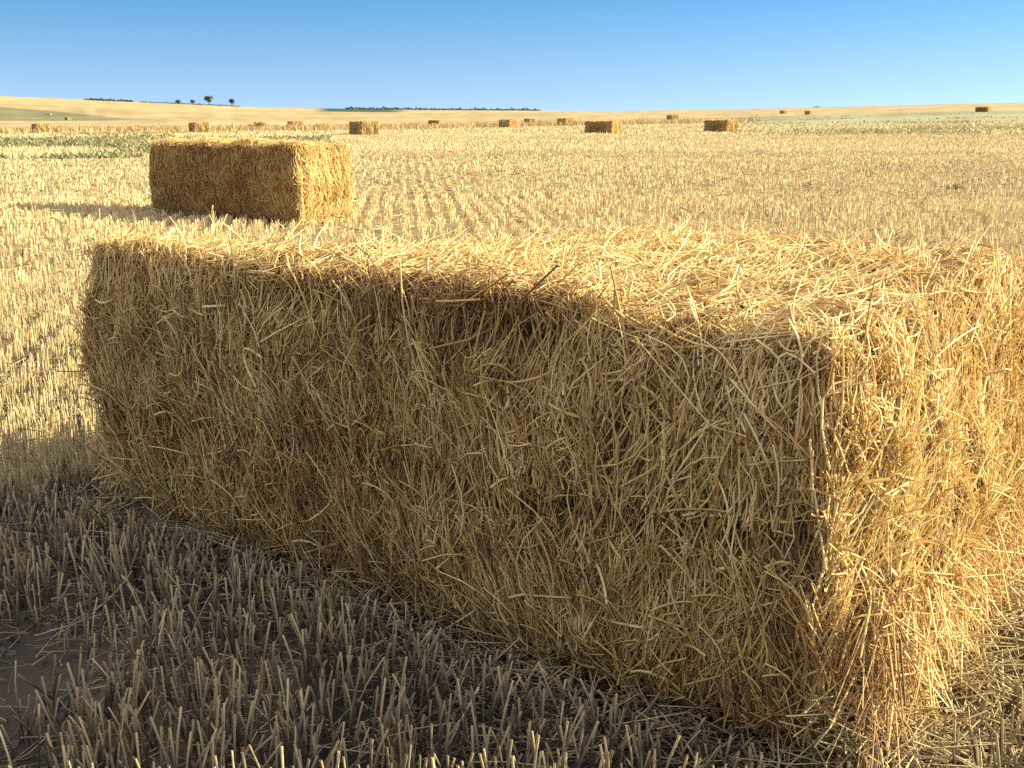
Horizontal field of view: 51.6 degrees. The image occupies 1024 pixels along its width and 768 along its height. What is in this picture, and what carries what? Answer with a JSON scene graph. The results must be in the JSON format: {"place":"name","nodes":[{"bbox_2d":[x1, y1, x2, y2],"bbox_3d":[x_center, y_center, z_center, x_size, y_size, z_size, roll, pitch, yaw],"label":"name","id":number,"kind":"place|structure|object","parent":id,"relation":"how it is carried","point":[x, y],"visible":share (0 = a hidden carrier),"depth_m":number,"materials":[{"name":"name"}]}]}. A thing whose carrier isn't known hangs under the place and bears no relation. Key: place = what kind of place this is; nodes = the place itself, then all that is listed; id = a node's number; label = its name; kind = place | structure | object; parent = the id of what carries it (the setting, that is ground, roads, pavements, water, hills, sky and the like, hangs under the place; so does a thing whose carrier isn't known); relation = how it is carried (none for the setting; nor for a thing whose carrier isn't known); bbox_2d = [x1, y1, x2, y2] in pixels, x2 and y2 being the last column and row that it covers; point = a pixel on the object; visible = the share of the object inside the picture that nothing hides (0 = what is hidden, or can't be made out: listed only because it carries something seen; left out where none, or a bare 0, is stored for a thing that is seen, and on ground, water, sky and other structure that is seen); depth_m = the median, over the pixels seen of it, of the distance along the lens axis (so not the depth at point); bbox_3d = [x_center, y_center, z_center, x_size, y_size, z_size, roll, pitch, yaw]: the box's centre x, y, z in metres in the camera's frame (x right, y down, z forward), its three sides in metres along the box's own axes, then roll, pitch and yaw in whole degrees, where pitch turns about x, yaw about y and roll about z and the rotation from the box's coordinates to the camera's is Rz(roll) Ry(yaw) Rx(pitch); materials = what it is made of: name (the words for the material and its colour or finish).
{"place":"outdoors","nodes":[
{"label":"outdoors","id":0,"kind":"place"},
{"bbox_2d":[0,96,1023,767],"bbox_3d":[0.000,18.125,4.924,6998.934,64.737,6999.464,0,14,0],"label":"ground","id":1,"kind":"structure","parent":0,"point":[18,112],"depth_m":9.94,"materials":[{"name":"soil"}]},
{"bbox_2d":[31,123,50,131],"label":"straw bale","id":2,"kind":"object","parent":1,"relation":"on","point":[40,126],"visible":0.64,"depth_m":100.65},
{"bbox_2d":[84,98,133,101],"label":"hedge","id":3,"kind":"object","parent":1,"relation":"on","point":[101,99],"visible":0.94,"depth_m":796.89,"materials":[{"name":"green plant"}]},
{"bbox_2d":[0,129,332,160],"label":"weeds","id":4,"kind":"object","parent":1,"relation":"on","point":[54,141],"visible":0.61,"depth_m":48.83,"materials":[{"name":"green plant"}]},
{"bbox_2d":[140,101,237,106],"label":"hedge","id":5,"kind":"object","parent":1,"relation":"on","point":[189,103],"visible":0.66,"depth_m":819.99,"materials":[{"name":"green plant"}]},
{"bbox_2d":[188,121,209,131],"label":"straw bale","id":6,"kind":"object","parent":1,"relation":"on","point":[202,126],"visible":0.86,"depth_m":88.06},
{"bbox_2d":[204,95,212,104],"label":"tree","id":7,"kind":"object","parent":1,"relation":"on","point":[208,98],"visible":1,"depth_m":818.52,"materials":[{"name":"green plant"}]},
{"bbox_2d":[206,205,216,237],"bbox_3d":[-3.057,-1.611,10.829,0.105,0.436,0.088,-9,17,-31],"label":"dry stalk","id":8,"kind":"object","parent":1,"relation":"on","point":[213,215],"visible":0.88,"depth_m":10.81,"materials":[{"name":"plant"}]},
{"bbox_2d":[142,131,355,226],"bbox_3d":[-3.329,-2.625,13.489,2.595,1.161,1.284,7,16,26],"label":"straw bale","id":9,"kind":"object","parent":1,"relation":"on","point":[283,181],"visible":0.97,"depth_m":12.98},
{"bbox_2d":[248,121,266,126],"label":"bale","id":10,"kind":"object","parent":1,"relation":"on","point":[259,123],"visible":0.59,"depth_m":122.07,"materials":[{"name":"yellow plant"}]},
{"bbox_2d":[287,121,303,124],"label":"straw bale","id":11,"kind":"object","parent":1,"relation":"on","point":[294,122],"visible":0.61,"depth_m":175.96},
{"bbox_2d":[0,445,662,767],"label":"soil clods","id":12,"kind":"object","parent":1,"relation":"on","point":[61,717],"visible":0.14,"depth_m":2.65,"materials":[{"name":"brown soil"}]},
{"bbox_2d":[348,119,378,134],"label":"straw bale","id":13,"kind":"object","parent":1,"relation":"on","point":[367,127],"visible":0.94,"depth_m":70.59},
{"bbox_2d":[0,116,760,133],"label":"dry grass","id":14,"kind":"structure","parent":1,"relation":"on","point":[166,128],"depth_m":115.29,"materials":[{"name":"beige plant"}]},
{"bbox_2d":[428,120,443,124],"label":"straw bale","id":15,"kind":"object","parent":1,"relation":"on","point":[434,121],"visible":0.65,"depth_m":175.99},
{"bbox_2d":[345,105,540,110],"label":"wood","id":16,"kind":"object","parent":1,"relation":"on","point":[451,108],"visible":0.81,"depth_m":854.78,"materials":[{"name":"green plant"}]},
{"bbox_2d":[498,119,516,127],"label":"straw bale","id":17,"kind":"object","parent":1,"relation":"on","point":[506,123],"visible":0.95,"depth_m":112.84},
{"bbox_2d":[0,122,1023,767],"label":"stubble","id":18,"kind":"object","parent":1,"relation":"on","point":[86,208],"visible":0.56,"depth_m":4.46,"materials":[{"name":"beige plant"}]},
{"bbox_2d":[0,148,1023,767],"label":"fallen straw","id":19,"kind":"object","parent":1,"relation":"on","point":[938,756],"visible":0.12,"depth_m":2.65,"materials":[{"name":"beige plant"}]},
{"bbox_2d":[524,118,534,122],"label":"straw bale","id":20,"kind":"object","parent":1,"relation":"on","point":[529,119],"visible":0.66,"depth_m":180.74},
{"bbox_2d":[57,198,1023,767],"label":"straw bale","id":21,"kind":"object","parent":1,"relation":"on","point":[703,468],"visible":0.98,"depth_m":2.52},
{"bbox_2d":[557,118,572,125],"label":"straw bale","id":22,"kind":"object","parent":1,"relation":"on","point":[562,120],"visible":0.75,"depth_m":131.49},
{"bbox_2d":[584,120,621,132],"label":"straw bale","id":23,"kind":"object","parent":1,"relation":"on","point":[605,126],"visible":0.92,"depth_m":78.77},
{"bbox_2d":[666,115,678,118],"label":"straw bale","id":24,"kind":"object","parent":1,"relation":"on","point":[672,116],"visible":0.94,"depth_m":212.46},
{"bbox_2d":[704,119,738,131],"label":"straw bale","id":25,"kind":"object","parent":1,"relation":"on","point":[712,125],"visible":0.88,"depth_m":81.82},
{"bbox_2d":[685,112,1023,135],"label":"weeds","id":26,"kind":"object","parent":1,"relation":"on","point":[849,131],"visible":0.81,"depth_m":81.24,"materials":[{"name":"green plant"}]},
{"bbox_2d":[945,184,962,191],"bbox_3d":[7.791,-3.449,18.657,0.437,0.142,0.582,0,14,0],"label":"weed","id":27,"kind":"object","parent":1,"relation":"on","point":[955,186],"visible":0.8,"depth_m":18.55,"materials":[{"name":"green plant"}]},
{"bbox_2d":[975,107,990,111],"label":"straw bale","id":28,"kind":"object","parent":1,"relation":"on","point":[982,109],"visible":1,"depth_m":198.74},
{"bbox_2d":[978,208,990,249],"bbox_3d":[4.134,-1.270,9.321,0.076,0.547,0.131,-6,16,-23],"label":"dry stalk","id":29,"kind":"object","parent":1,"relation":"on","point":[983,227],"visible":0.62,"depth_m":9.29,"materials":[{"name":"plant"}]},
{"bbox_2d":[996,618,1023,656],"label":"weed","id":30,"kind":"object","parent":1,"relation":"on","point":[1021,634],"visible":0.16,"depth_m":2.63,"materials":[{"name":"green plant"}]},
{"bbox_2d":[0,0,1023,110],"label":"sky","id":31,"kind":"structure","parent":0,"point":[543,55],"materials":[{"name":"blue"}]}
]}

